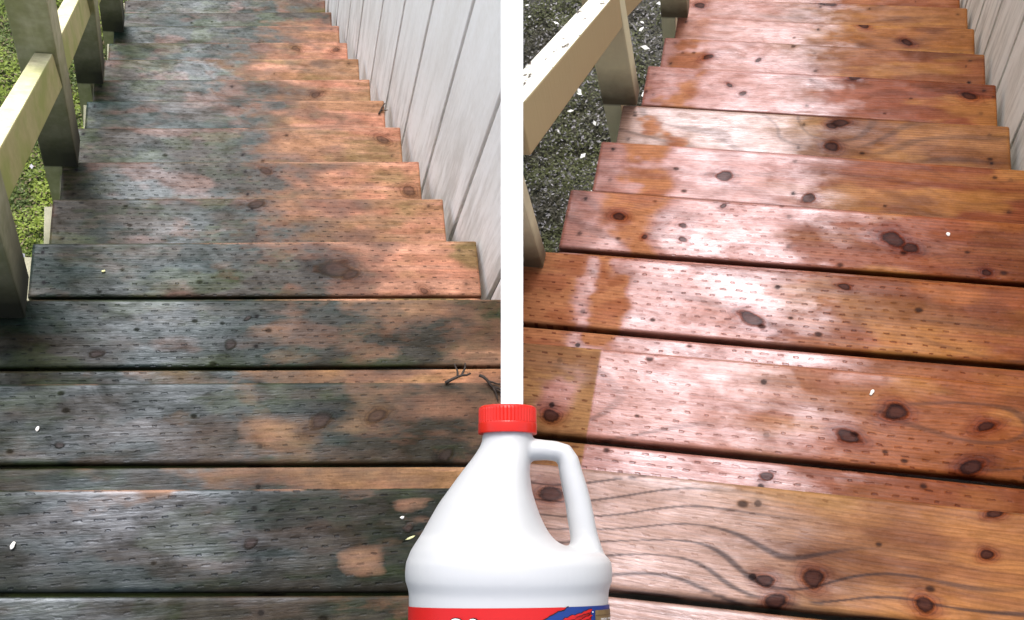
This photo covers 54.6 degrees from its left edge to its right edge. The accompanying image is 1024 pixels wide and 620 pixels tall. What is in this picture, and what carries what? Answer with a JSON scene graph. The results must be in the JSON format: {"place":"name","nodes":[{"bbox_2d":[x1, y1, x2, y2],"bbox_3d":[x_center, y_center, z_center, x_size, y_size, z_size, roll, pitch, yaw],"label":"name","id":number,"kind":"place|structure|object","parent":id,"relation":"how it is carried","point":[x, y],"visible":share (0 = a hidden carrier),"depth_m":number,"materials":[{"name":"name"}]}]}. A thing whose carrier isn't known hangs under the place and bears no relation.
{"place":"outdoors","nodes":[
{"label":"outdoors","id":0,"kind":"place"},
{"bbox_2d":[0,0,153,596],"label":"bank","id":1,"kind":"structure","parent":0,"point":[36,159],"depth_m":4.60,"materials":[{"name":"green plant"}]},
{"bbox_2d":[0,0,126,259],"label":"moss","id":2,"kind":"object","parent":1,"relation":"on","point":[26,215],"visible":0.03,"depth_m":4.59,"materials":[{"name":"green plant"}]},
{"bbox_2d":[325,0,500,299],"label":"siding wall","id":3,"kind":"structure","parent":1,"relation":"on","point":[430,70],"depth_m":2.56,"materials":[{"name":"white paint"}]},
{"bbox_2d":[405,404,611,619],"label":"bleach jug","id":4,"kind":"object","parent":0,"point":[487,546],"visible":1,"depth_m":0.70,"materials":[{"name":"white plastic"}]},
{"bbox_2d":[523,0,677,252],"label":"ground","id":5,"kind":"structure","parent":0,"point":[573,130],"depth_m":3.92,"materials":[{"name":"grey gravel"}]},
{"bbox_2d":[525,2,659,190],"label":"petals","id":6,"kind":"object","parent":5,"relation":"on","point":[644,47],"visible":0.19,"depth_m":3.94,"materials":[{"name":"white plant"}]},
{"bbox_2d":[523,0,1023,619],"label":"wooden staircase","id":7,"kind":"structure","parent":5,"relation":"on","point":[755,280],"depth_m":1.55,"materials":[{"name":"brown wood"}]},
{"bbox_2d":[523,0,688,267],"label":"handrail","id":8,"kind":"object","parent":7,"relation":"attached to","point":[585,39],"visible":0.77,"depth_m":1.80,"materials":[{"name":"beige paint"}]},
{"bbox_2d":[960,0,1023,170],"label":"siding wall","id":9,"kind":"structure","parent":5,"relation":"on","point":[997,26],"depth_m":2.46,"materials":[{"name":"beige paint"}]},
{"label":"ground","id":10,"kind":"structure","parent":0,"visible":0},
{"bbox_2d":[0,0,500,619],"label":"wooden staircase","id":11,"kind":"structure","parent":10,"relation":"on","point":[224,386],"depth_m":1.89,"materials":[{"name":"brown wood"}]},
{"bbox_2d":[0,0,124,317],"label":"handrail","id":12,"kind":"object","parent":11,"relation":"attached to","point":[51,42],"visible":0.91,"depth_m":2.15,"materials":[{"name":"paint"}]},
{"bbox_2d":[444,363,470,383],"bbox_3d":[-0.101,0.111,1.760,0.050,0.012,0.029,-25,65,-13],"label":"twig","id":13,"kind":"object","parent":11,"relation":"on","point":[454,378],"visible":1,"depth_m":1.76,"materials":[{"name":"brown wood"}]},
{"bbox_2d":[479,374,500,399],"bbox_3d":[-0.033,0.137,1.763,0.048,0.009,0.051,0,66,-14],"label":"twig","id":14,"kind":"object","parent":11,"relation":"on","point":[495,388],"visible":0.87,"depth_m":1.76,"materials":[{"name":"brown wood"}]},
{"bbox_2d":[501,0,522,403],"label":"divider wall","id":15,"kind":"structure","parent":10,"relation":"on","point":[511,201],"depth_m":0.95,"materials":[{"name":"white paint"}]}
]}

